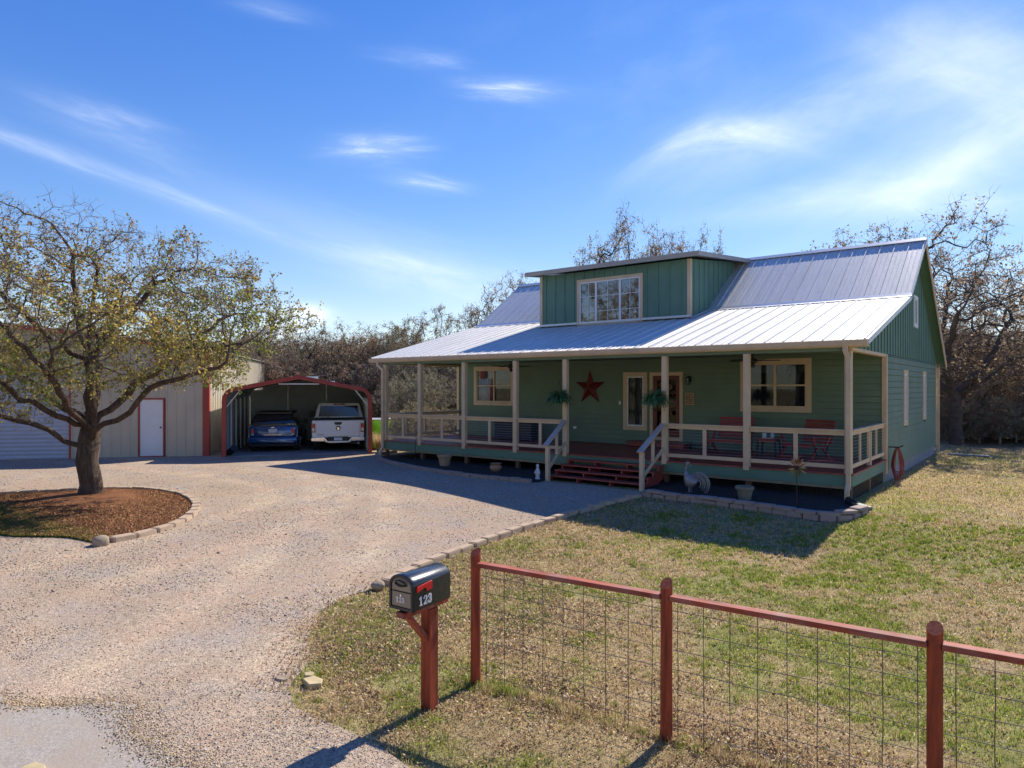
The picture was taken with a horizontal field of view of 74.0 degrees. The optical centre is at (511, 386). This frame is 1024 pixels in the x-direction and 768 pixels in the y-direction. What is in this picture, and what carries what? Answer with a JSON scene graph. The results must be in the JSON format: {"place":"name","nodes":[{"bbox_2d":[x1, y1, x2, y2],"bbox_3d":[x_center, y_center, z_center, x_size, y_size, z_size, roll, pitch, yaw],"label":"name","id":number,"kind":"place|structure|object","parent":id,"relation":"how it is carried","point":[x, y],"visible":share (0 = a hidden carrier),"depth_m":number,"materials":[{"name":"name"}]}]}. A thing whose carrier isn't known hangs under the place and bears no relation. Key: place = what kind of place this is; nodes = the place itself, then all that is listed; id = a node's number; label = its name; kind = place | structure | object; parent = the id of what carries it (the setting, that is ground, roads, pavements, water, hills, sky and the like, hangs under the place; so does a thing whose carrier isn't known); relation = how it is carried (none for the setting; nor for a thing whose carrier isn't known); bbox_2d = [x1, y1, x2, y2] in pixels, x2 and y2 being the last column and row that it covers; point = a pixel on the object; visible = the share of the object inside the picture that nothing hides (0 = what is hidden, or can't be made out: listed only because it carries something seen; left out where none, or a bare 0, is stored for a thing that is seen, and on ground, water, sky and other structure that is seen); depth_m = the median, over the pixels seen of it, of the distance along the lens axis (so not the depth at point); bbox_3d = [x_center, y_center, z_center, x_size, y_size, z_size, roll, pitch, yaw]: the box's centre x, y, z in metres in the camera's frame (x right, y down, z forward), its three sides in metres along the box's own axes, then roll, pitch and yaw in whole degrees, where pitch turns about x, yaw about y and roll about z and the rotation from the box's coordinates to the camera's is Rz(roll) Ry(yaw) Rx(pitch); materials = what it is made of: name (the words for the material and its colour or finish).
{"place":"outdoors","nodes":[
{"label":"outdoors","id":0,"kind":"place"},
{"bbox_2d":[0,694,191,767],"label":"road","id":1,"kind":"structure","parent":0,"point":[47,737],"depth_m":5.23,"materials":[{"name":"grey asphalt"}]},
{"bbox_2d":[0,430,642,767],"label":"driveway","id":2,"kind":"structure","parent":0,"point":[12,672],"depth_m":9.37,"materials":[{"name":"beige gravel"}]},
{"bbox_2d":[0,488,191,541],"bbox_3d":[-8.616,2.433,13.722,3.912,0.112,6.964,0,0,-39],"label":"leaf mulch","id":3,"kind":"object","parent":2,"relation":"on","point":[67,512],"visible":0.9,"depth_m":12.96,"materials":[{"name":"brown plant"}]},
{"bbox_2d":[0,494,138,541],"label":"island grass","id":4,"kind":"structure","parent":3,"relation":"on","point":[34,531],"depth_m":11.74,"materials":[{"name":"plant"}]},
{"bbox_2d":[0,183,324,493],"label":"oak tree","id":5,"kind":"object","parent":3,"relation":"on","point":[86,445],"visible":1,"depth_m":14.71,"materials":[{"name":"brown plant"}]},
{"bbox_2d":[92,535,108,546],"bbox_3d":[-6.530,2.448,10.789,0.217,0.182,0.241,0,0,38],"label":"field stone","id":6,"kind":"object","parent":2,"relation":"on","point":[100,540],"visible":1,"depth_m":10.71,"materials":[{"name":"beige stone"}]},
{"bbox_2d":[109,533,136,542],"bbox_3d":[-6.383,2.490,11.154,0.168,0.123,0.397,-1,-1,28],"label":"ring paver","id":7,"kind":"object","parent":2,"relation":"on","point":[121,537],"visible":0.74,"depth_m":11.10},
{"bbox_2d":[0,323,266,459],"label":"metal building","id":8,"kind":"structure","parent":2,"relation":"on","point":[160,422],"depth_m":23.79,"materials":[{"name":"beige metal"}]},
{"bbox_2d":[0,369,70,459],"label":"roll up door","id":9,"kind":"structure","parent":8,"relation":"in","point":[24,442],"depth_m":23.11,"materials":[{"name":"metal"}]},
{"bbox_2d":[138,398,164,456],"bbox_3d":[-12.655,1.440,23.857,0.850,2.080,0.090,0,0,-12],"label":"door","id":10,"kind":"structure","parent":8,"relation":"in","point":[151,411],"depth_m":23.86,"materials":[{"name":"white metal"}]},
{"bbox_2d":[133,528,156,537],"bbox_3d":[-6.221,2.496,11.501,0.164,0.123,0.392,0,0,21],"label":"ring paver","id":11,"kind":"object","parent":2,"relation":"on","point":[146,532],"visible":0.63,"depth_m":11.46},
{"bbox_2d":[152,524,173,532],"bbox_3d":[-6.106,2.488,11.878,0.165,0.124,0.394,0,0,10],"label":"ring paver","id":12,"kind":"object","parent":2,"relation":"on","point":[161,528],"visible":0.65,"depth_m":11.81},
{"bbox_2d":[222,375,371,456],"bbox_3d":[-8.540,1.050,27.905,5.160,3.060,7.280,0,0,-14],"label":"carport","id":13,"kind":"object","parent":2,"relation":"on","point":[303,396],"visible":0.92,"depth_m":28.32,"materials":[{"name":"red painted metal"},{"name":"galvanised steel"}]},
{"bbox_2d":[248,408,307,450],"bbox_3d":[-9.394,1.667,27.526,2.060,1.586,4.250,0,0,-12],"label":"parked suv","id":14,"kind":"object","parent":13,"relation":"on","point":[273,428],"visible":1,"depth_m":25.60,"materials":[{"name":"metal"}]},
{"bbox_2d":[309,402,364,449],"bbox_3d":[-7.193,1.560,28.343,2.580,1.820,5.810,0,0,-13],"label":"parked pickup","id":15,"kind":"object","parent":13,"relation":"on","point":[338,422],"visible":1,"depth_m":25.81,"materials":[{"name":"white metal"}]},
{"bbox_2d":[364,418,390,447],"bbox_3d":[-5.330,1.855,26.884,0.816,1.209,0.919,0,0,8],"label":"lime bin","id":16,"kind":"object","parent":2,"relation":"on","point":[376,424],"visible":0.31,"depth_m":26.48,"materials":[{"name":"plastic"}]},
{"bbox_2d":[372,431,394,451],"bbox_3d":[-4.896,2.035,25.660,1.133,0.850,1.049,0,0,38],"label":"dry grass clump","id":17,"kind":"object","parent":2,"relation":"on","point":[377,441],"visible":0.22,"depth_m":25.46,"materials":[{"name":"beige plant"}]},
{"bbox_2d":[0,0,1023,354],"label":"sky","id":18,"kind":"structure","parent":0,"point":[392,160],"materials":[{"name":"blue"}]},
{"bbox_2d":[257,420,1023,767],"bbox_3d":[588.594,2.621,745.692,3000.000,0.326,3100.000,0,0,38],"label":"ground","id":19,"kind":"structure","parent":0,"point":[992,444],"depth_m":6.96,"materials":[{"name":"green plant"}]},
{"bbox_2d":[213,325,313,374],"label":"background tree","id":20,"kind":"object","parent":19,"relation":"on","point":[284,338],"visible":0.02,"depth_m":42.97,"materials":[{"name":"brown plant"}]},
{"bbox_2d":[252,346,318,380],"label":"background tree","id":21,"kind":"object","parent":19,"relation":"on","point":[268,368],"visible":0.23,"depth_m":38.03,"materials":[{"name":"brown plant"}]},
{"bbox_2d":[234,316,343,379],"bbox_3d":[-13.150,-0.881,40.043,6.576,7.020,6.620,0,0,-39],"label":"background tree","id":22,"kind":"object","parent":19,"relation":"on","point":[310,353],"visible":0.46,"depth_m":39.34,"materials":[{"name":"brown plant"}]},
{"bbox_2d":[260,354,328,408],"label":"background tree","id":23,"kind":"object","parent":19,"relation":"on","point":[276,365],"visible":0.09,"depth_m":37.37,"materials":[{"name":"brown plant"}]},
{"bbox_2d":[265,349,335,384],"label":"background tree","id":24,"kind":"object","parent":19,"relation":"on","point":[291,356],"visible":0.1,"depth_m":39.22,"materials":[{"name":"brown plant"}]},
{"bbox_2d":[302,676,322,688],"bbox_3d":[-1.838,2.737,6.286,0.212,0.050,0.163,2,-2,38],"label":"flag stone","id":25,"kind":"object","parent":19,"relation":"on","point":[312,681],"visible":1,"depth_m":6.25,"materials":[{"name":"beige stone"}]},
{"bbox_2d":[276,329,354,364],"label":"background tree","id":26,"kind":"object","parent":19,"relation":"on","point":[317,341],"visible":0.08,"depth_m":44.94,"materials":[{"name":"brown plant"}]},
{"bbox_2d":[287,357,355,384],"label":"background tree","id":27,"kind":"object","parent":19,"relation":"on","point":[326,365],"visible":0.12,"depth_m":38.94,"materials":[{"name":"brown plant"}]},
{"bbox_2d":[273,334,369,381],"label":"background tree","id":28,"kind":"object","parent":19,"relation":"on","point":[325,349],"visible":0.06,"depth_m":45.31,"materials":[{"name":"brown plant"}]},
{"bbox_2d":[306,317,404,380],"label":"background tree","id":29,"kind":"object","parent":19,"relation":"on","point":[348,344],"visible":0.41,"depth_m":40.85,"materials":[{"name":"brown plant"}]},
{"bbox_2d":[315,352,403,408],"bbox_3d":[-9.051,0.231,39.539,5.712,4.767,5.701,0,0,-17],"label":"background tree","id":30,"kind":"object","parent":19,"relation":"on","point":[351,366],"visible":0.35,"depth_m":38.14,"materials":[{"name":"brown plant"}]},
{"bbox_2d":[311,323,426,413],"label":"background tree","id":31,"kind":"object","parent":19,"relation":"on","point":[354,354],"visible":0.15,"depth_m":40.77,"materials":[{"name":"brown plant"}]},
{"bbox_2d":[327,361,412,417],"bbox_3d":[-8.059,0.501,38.724,5.582,4.294,5.514,0,0,-18],"label":"background tree","id":32,"kind":"object","parent":19,"relation":"on","point":[378,396],"visible":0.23,"depth_m":37.65,"materials":[{"name":"brown plant"}]},
{"bbox_2d":[371,580,384,590],"bbox_3d":[-1.821,2.681,9.187,0.196,0.131,0.174,0,0,38],"label":"field stone","id":33,"kind":"object","parent":19,"relation":"on","point":[378,585],"visible":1,"depth_m":9.13,"materials":[{"name":"grey stone"}]},
{"bbox_2d":[340,363,435,419],"bbox_3d":[-6.955,0.345,39.114,5.681,4.605,5.647,0,0,28],"label":"background tree","id":34,"kind":"object","parent":19,"relation":"on","point":[372,382],"visible":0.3,"depth_m":37.69,"materials":[{"name":"brown plant"}]},
{"bbox_2d":[358,317,439,400],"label":"background tree","id":35,"kind":"object","parent":19,"relation":"on","point":[387,344],"visible":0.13,"depth_m":40.75,"materials":[{"name":"brown plant"}]},
{"bbox_2d":[389,409,415,438],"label":"background tree","id":36,"kind":"object","parent":19,"relation":"on","point":[396,419],"visible":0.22,"depth_m":28.55,"materials":[{"name":"brown plant"}]},
{"bbox_2d":[372,369,434,431],"bbox_3d":[-5.513,0.841,33.840,3.369,3.550,3.349,0,0,-20],"label":"background tree","id":37,"kind":"object","parent":19,"relation":"on","point":[393,399],"visible":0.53,"depth_m":33.37,"materials":[{"name":"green plant"}]},
{"bbox_2d":[367,362,452,411],"bbox_3d":[-5.674,0.181,40.875,6.112,4.955,6.076,0,0,-30],"label":"background tree","id":38,"kind":"object","parent":19,"relation":"on","point":[412,376],"visible":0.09,"depth_m":39.28,"materials":[{"name":"brown plant"}]},
{"bbox_2d":[389,562,449,711],"bbox_3d":[-0.753,2.268,5.755,0.274,1.475,0.579,0,0,34],"label":"mailbox","id":39,"kind":"object","parent":19,"relation":"on","point":[424,591],"visible":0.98,"depth_m":5.75,"materials":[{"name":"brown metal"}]},
{"bbox_2d":[392,590,409,608],"bbox_3d":[-0.900,1.738,5.549,0.213,0.120,0.026,0,0,34],"label":"lower door","id":40,"kind":"structure","parent":39,"relation":"in","point":[406,596],"depth_m":5.54,"materials":[{"name":"grey metal"}]},
{"bbox_2d":[392,577,409,592],"bbox_3d":[-0.907,1.613,5.539,0.213,0.112,0.050,0,0,34],"label":"upper door","id":41,"kind":"structure","parent":39,"relation":"in","point":[400,584],"depth_m":5.54,"materials":[{"name":"grey metal"}]},
{"bbox_2d":[389,374,450,421],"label":"background tree","id":42,"kind":"object","parent":19,"relation":"on","point":[400,406],"visible":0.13,"depth_m":35.23,"materials":[{"name":"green plant"}]},
{"bbox_2d":[411,559,432,567],"bbox_3d":[-1.362,2.720,10.302,0.180,0.136,0.394,1,0,28],"label":"edging paver","id":43,"kind":"object","parent":19,"relation":"on","point":[421,563],"visible":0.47,"depth_m":10.26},
{"bbox_2d":[399,400,447,436],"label":"background tree","id":44,"kind":"object","parent":19,"relation":"on","point":[414,407],"visible":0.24,"depth_m":29.35,"materials":[{"name":"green plant"}]},
{"bbox_2d":[380,303,469,425],"bbox_3d":[-4.269,-1.122,40.016,7.069,7.675,6.434,0,0,-34],"label":"background tree","id":45,"kind":"object","parent":19,"relation":"on","point":[400,336],"visible":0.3,"depth_m":38.96,"materials":[{"name":"brown plant"}]},
{"bbox_2d":[404,368,456,428],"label":"background tree","id":46,"kind":"object","parent":19,"relation":"on","point":[448,392],"visible":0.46,"depth_m":33.98,"materials":[{"name":"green plant"}]},
{"bbox_2d":[405,405,456,436],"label":"background tree","id":47,"kind":"object","parent":19,"relation":"on","point":[448,426],"visible":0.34,"depth_m":27.99,"materials":[{"name":"brown plant"}]},
{"bbox_2d":[424,553,445,562],"bbox_3d":[-1.199,2.716,10.658,0.178,0.133,0.397,-1,-2,30],"label":"edging paver","id":48,"kind":"object","parent":19,"relation":"on","point":[438,557],"visible":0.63,"depth_m":10.60,"materials":[{"name":"beige concrete"}]},
{"bbox_2d":[414,366,456,407],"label":"background tree","id":49,"kind":"object","parent":19,"relation":"on","point":[452,379],"visible":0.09,"depth_m":37.79,"materials":[{"name":"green plant"}]},
{"bbox_2d":[424,367,456,409],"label":"background tree","id":50,"kind":"object","parent":19,"relation":"on","point":[449,370],"visible":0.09,"depth_m":37.72,"materials":[{"name":"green plant"}]},
{"bbox_2d":[440,548,460,558],"bbox_3d":[-0.997,2.709,10.987,0.180,0.136,0.394,-1,0,28],"label":"edging paver","id":51,"kind":"object","parent":19,"relation":"on","point":[450,552],"visible":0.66,"depth_m":10.91,"materials":[{"name":"beige concrete"}]},
{"bbox_2d":[468,538,486,547],"bbox_3d":[-0.591,2.707,11.683,0.180,0.135,0.394,1,0,29],"label":"edging paver","id":52,"kind":"object","parent":19,"relation":"on","point":[477,542],"visible":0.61,"depth_m":11.60,"materials":[{"name":"beige stone"}]},
{"bbox_2d":[460,270,536,328],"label":"background tree","id":53,"kind":"object","parent":19,"relation":"on","point":[470,321],"visible":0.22,"depth_m":45.08,"materials":[{"name":"brown plant"}]},
{"bbox_2d":[382,452,683,488],"bbox_3d":[0.232,2.448,21.284,10.990,0.042,5.700,0,0,38],"label":"flower bed","id":54,"kind":"object","parent":19,"relation":"on","point":[482,467],"visible":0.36,"depth_m":20.32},
{"bbox_2d":[437,454,451,465],"bbox_3d":[-2.074,2.265,20.938,0.470,0.370,0.470,0,0,38],"label":"flower pot","id":55,"kind":"object","parent":54,"relation":"on","point":[444,459],"visible":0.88,"depth_m":20.79,"materials":[{"name":"grey ceramic"}]},
{"bbox_2d":[58,325,1021,414],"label":"distant woods","id":56,"kind":"object","parent":19,"relation":"on","point":[382,344],"depth_m":48.81,"materials":[{"name":"brown plant"}]},
{"bbox_2d":[222,497,1023,767],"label":"fallen leaves","id":57,"kind":"object","parent":19,"relation":"on","point":[550,684],"visible":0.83,"depth_m":6.87,"materials":[{"name":"brown plant"}]},
{"bbox_2d":[570,200,675,265],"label":"background tree","id":58,"kind":"object","parent":19,"relation":"on","point":[626,247],"visible":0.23,"depth_m":43.30,"materials":[{"name":"black plant"}]},
{"bbox_2d":[368,237,946,499],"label":"house","id":59,"kind":"structure","parent":19,"relation":"on","point":[850,338],"depth_m":20.84,"materials":[{"name":"green wood"}]},
{"bbox_2d":[474,366,512,405],"bbox_3d":[-0.646,-0.035,25.893,2.000,1.490,0.216,0,0,38],"label":"window","id":60,"kind":"structure","parent":59,"relation":"in","point":[495,385],"depth_m":25.93,"materials":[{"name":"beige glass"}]},
{"bbox_2d":[493,421,538,440],"bbox_3d":[0.188,1.552,24.045,1.740,0.650,0.620,0,0,38],"label":"storage chest","id":61,"kind":"object","parent":59,"relation":"on","point":[525,430],"visible":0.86,"depth_m":23.64,"materials":[{"name":"black plastic"}]},
{"bbox_2d":[543,379,574,406],"bbox_3d":[1.336,0.180,19.088,0.890,0.772,0.874,0,0,38],"label":"hanging fern","id":62,"kind":"object","parent":59,"relation":"hanging from","point":[559,397],"visible":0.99,"depth_m":18.91,"materials":[{"name":"green plant"}]},
{"bbox_2d":[576,371,603,401],"bbox_3d":[2.610,-0.029,23.095,1.179,1.122,0.170,0,0,38],"label":"star decoration","id":63,"kind":"object","parent":59,"relation":"attached to","point":[589,386],"visible":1,"depth_m":23.07},
{"bbox_2d":[577,273,642,325],"bbox_3d":[3.360,-2.910,23.278,2.570,1.700,0.216,0,0,38],"label":"window","id":64,"kind":"structure","parent":59,"relation":"in","point":[618,297],"depth_m":23.20,"materials":[{"name":"glass"}]},
{"bbox_2d":[623,372,647,430],"bbox_3d":[4.059,0.470,22.179,0.870,1.880,0.216,0,0,38],"label":"window","id":65,"kind":"structure","parent":59,"relation":"in","point":[635,384],"depth_m":22.27,"materials":[{"name":"white plastic"}]},
{"bbox_2d":[639,379,670,409],"bbox_3d":[3.631,0.191,17.267,0.898,0.794,0.862,0,0,38],"label":"hanging fern","id":66,"kind":"object","parent":59,"relation":"hanging from","point":[654,398],"visible":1,"depth_m":17.09,"materials":[{"name":"green plant"}]},
{"bbox_2d":[625,440,691,448],"bbox_3d":[4.554,1.800,21.184,2.000,0.155,0.600,0,0,38],"label":"door step","id":67,"kind":"object","parent":59,"relation":"attached to","point":[680,445],"depth_m":21.00,"materials":[{"name":"red wood"}]},
{"bbox_2d":[650,372,682,441],"bbox_3d":[4.891,0.620,21.473,1.130,2.160,0.210,0,0,38],"label":"door","id":68,"kind":"structure","parent":59,"relation":"in","point":[675,378],"depth_m":21.34,"materials":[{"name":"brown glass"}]},
{"bbox_2d":[685,393,693,404],"bbox_3d":[5.466,0.380,20.934,0.300,0.380,0.023,0,0,38],"label":"wall plaque","id":69,"kind":"object","parent":59,"relation":"attached to","point":[689,398],"depth_m":20.92,"materials":[{"name":"brown wood"}]},
{"bbox_2d":[707,417,754,455],"bbox_3d":[6.130,1.372,19.133,1.230,1.009,0.933,0,0,44],"label":"glider bench","id":70,"kind":"object","parent":59,"relation":"on","point":[736,421],"visible":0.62,"depth_m":19.37,"materials":[{"name":"red wood"}]},
{"bbox_2d":[730,354,780,367],"bbox_3d":[6.287,-0.680,17.755,1.328,0.370,1.297,0,0,38],"label":"ceiling fan","id":71,"kind":"object","parent":59,"relation":"hanging from","point":[754,360],"visible":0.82,"depth_m":17.63,"materials":[{"name":"black metal"}]},
{"bbox_2d":[755,437,781,457],"bbox_3d":[6.932,1.628,18.353,0.560,0.502,0.482,0,0,38],"label":"side table","id":72,"kind":"object","parent":59,"relation":"on","point":[774,439],"visible":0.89,"depth_m":18.32,"materials":[{"name":"red wood"}]},
{"bbox_2d":[740,358,811,412],"bbox_3d":[7.439,-0.040,19.511,2.300,1.520,0.216,0,0,38],"label":"window","id":73,"kind":"structure","parent":59,"relation":"in","point":[782,384],"depth_m":19.37,"materials":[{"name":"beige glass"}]},
{"bbox_2d":[776,419,835,461],"bbox_3d":[7.609,1.372,17.569,0.933,1.009,1.230,0,0,-18],"label":"bench","id":74,"kind":"object","parent":59,"relation":"on","point":[814,425],"visible":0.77,"depth_m":17.51,"materials":[{"name":"red wood"}]},
{"bbox_2d":[888,445,903,483],"bbox_3d":[10.062,2.038,17.776,0.270,1.044,0.329,0,0,-25],"label":"garden hose","id":75,"kind":"object","parent":59,"relation":"attached to","point":[901,465],"visible":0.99,"depth_m":17.70,"materials":[{"name":"red rubber"}]},
{"bbox_2d":[902,370,907,425],"bbox_3d":[11.556,0.325,19.996,0.084,1.630,0.730,0,0,38],"label":"window","id":76,"kind":"structure","parent":59,"relation":"in","point":[905,377],"depth_m":19.95,"materials":[{"name":"white plastic"}]},
{"bbox_2d":[914,295,917,327],"bbox_3d":[12.742,-2.370,21.499,0.084,1.000,0.780,0,0,38],"label":"window","id":77,"kind":"structure","parent":59,"relation":"in","point":[915,297],"depth_m":21.46,"materials":[{"name":"white plastic"}]},
{"bbox_2d":[922,371,926,419],"bbox_3d":[13.923,0.295,22.994,0.084,1.630,0.750,0,0,38],"label":"window","id":78,"kind":"structure","parent":59,"relation":"in","point":[924,373],"depth_m":23.16,"materials":[{"name":"white plastic"}]},
{"bbox_2d":[633,221,725,258],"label":"background tree","id":79,"kind":"object","parent":19,"relation":"on","point":[678,249],"visible":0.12,"depth_m":45.41,"materials":[{"name":"brown plant"}]},
{"bbox_2d":[470,548,1023,767],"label":"fence","id":80,"kind":"object","parent":19,"relation":"on","point":[934,644],"visible":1,"depth_m":5.01,"materials":[{"name":"red metal"}]},
{"bbox_2d":[654,477,881,510],"bbox_3d":[6.314,2.463,16.432,4.550,0.100,5.780,0,0,38],"label":"flower bed","id":81,"kind":"object","parent":19,"relation":"on","point":[822,500],"visible":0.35,"depth_m":15.47,"materials":[{"name":"brown soil"}]},
{"bbox_2d":[684,461,709,493],"bbox_3d":[4.263,2.098,15.665,0.220,0.748,0.674,0,0,-44],"label":"rooster statue","id":82,"kind":"object","parent":81,"relation":"on","point":[691,481],"visible":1,"depth_m":15.67,"materials":[{"name":"silver metal"}]},
{"bbox_2d":[735,485,753,499],"bbox_3d":[5.054,2.317,14.764,0.399,0.314,0.399,0,0,38],"label":"flower pot","id":83,"kind":"object","parent":81,"relation":"on","point":[744,492],"visible":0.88,"depth_m":14.64,"materials":[{"name":"grey ceramic"}]},
{"bbox_2d":[786,457,806,505],"bbox_3d":[5.838,1.955,13.933,0.434,1.079,0.261,0,0,38],"label":"flower stake","id":84,"kind":"object","parent":81,"relation":"on","point":[798,463],"visible":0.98,"depth_m":13.92,"materials":[{"name":"black metal"}]},
{"bbox_2d":[845,497,871,510],"bbox_3d":[7.042,2.394,13.830,0.158,0.197,0.859,0,0,0],"label":"downspout extension","id":85,"kind":"object","parent":81,"relation":"on","point":[851,501],"visible":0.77,"depth_m":13.91,"materials":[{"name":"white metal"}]},
{"bbox_2d":[803,514,818,520],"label":"bed block","id":86,"kind":"structure","parent":19,"relation":"on","point":[811,517],"depth_m":13.04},
{"bbox_2d":[794,508,816,514],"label":"coping block","id":87,"kind":"structure","parent":86,"relation":"on","point":[806,511],"depth_m":13.13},
{"bbox_2d":[819,515,836,521],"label":"bed block","id":88,"kind":"structure","parent":19,"relation":"on","point":[822,518],"depth_m":12.89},
{"bbox_2d":[817,510,840,515],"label":"coping block","id":89,"kind":"structure","parent":88,"relation":"on","point":[828,513],"depth_m":12.91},
{"bbox_2d":[849,512,860,519],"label":"bed block","id":90,"kind":"structure","parent":19,"relation":"on","point":[858,514],"depth_m":12.95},
{"bbox_2d":[834,509,857,514],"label":"coping block","id":91,"kind":"structure","parent":90,"relation":"on","point":[846,511],"depth_m":12.94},
{"bbox_2d":[801,187,1023,366],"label":"background tree","id":92,"kind":"object","parent":19,"relation":"on","point":[935,261],"visible":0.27,"depth_m":32.32,"materials":[{"name":"brown plant"}]},
{"bbox_2d":[940,400,969,439],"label":"background tree","id":93,"kind":"object","parent":19,"relation":"on","point":[942,428],"visible":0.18,"depth_m":31.60,"materials":[{"name":"brown plant"}]},
{"bbox_2d":[940,395,987,436],"bbox_3d":[20.816,1.450,32.221,2.909,2.266,2.945,0,0,-19],"label":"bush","id":94,"kind":"object","parent":19,"relation":"on","point":[969,419],"visible":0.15,"depth_m":31.76,"materials":[{"name":"brown plant"}]},
{"bbox_2d":[940,397,998,442],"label":"background tree","id":95,"kind":"object","parent":19,"relation":"on","point":[967,408],"visible":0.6,"depth_m":30.44,"materials":[{"name":"brown plant"}]},
{"bbox_2d":[932,256,1023,445],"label":"background tree","id":96,"kind":"object","parent":19,"relation":"on","point":[955,416],"visible":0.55,"depth_m":28.15,"materials":[{"name":"brown plant"}]},
{"bbox_2d":[946,396,1013,442],"bbox_3d":[21.257,1.518,30.976,2.766,2.334,2.800,0,0,31],"label":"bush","id":97,"kind":"object","parent":19,"relation":"on","point":[979,438],"visible":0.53,"depth_m":30.61,"materials":[{"name":"brown plant"}]},
{"bbox_2d":[940,326,1021,431],"bbox_3d":[23.686,-0.441,36.805,7.380,6.172,7.394,0,0,-1],"label":"background tree","id":98,"kind":"object","parent":19,"relation":"on","point":[971,373],"visible":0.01,"depth_m":35.56,"materials":[{"name":"brown plant"}]},
{"bbox_2d":[940,312,1023,438],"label":"background tree","id":99,"kind":"object","parent":19,"relation":"on","point":[984,388],"visible":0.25,"depth_m":31.44,"materials":[{"name":"brown plant"}]},
{"bbox_2d":[942,300,1023,436],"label":"background tree","id":100,"kind":"object","parent":19,"relation":"on","point":[991,328],"visible":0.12,"depth_m":33.70,"materials":[{"name":"brown plant"}]},
{"bbox_2d":[951,342,1023,439],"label":"background tree","id":101,"kind":"object","parent":19,"relation":"on","point":[998,393],"visible":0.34,"depth_m":32.65,"materials":[{"name":"brown plant"}]},
{"bbox_2d":[974,396,1023,443],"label":"background tree","id":102,"kind":"object","parent":19,"relation":"on","point":[1007,423],"visible":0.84,"depth_m":30.29,"materials":[{"name":"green plant"}]},
{"bbox_2d":[985,396,1023,442],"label":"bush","id":103,"kind":"object","parent":19,"relation":"on","point":[1013,432],"visible":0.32,"depth_m":31.29,"materials":[{"name":"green plant"}]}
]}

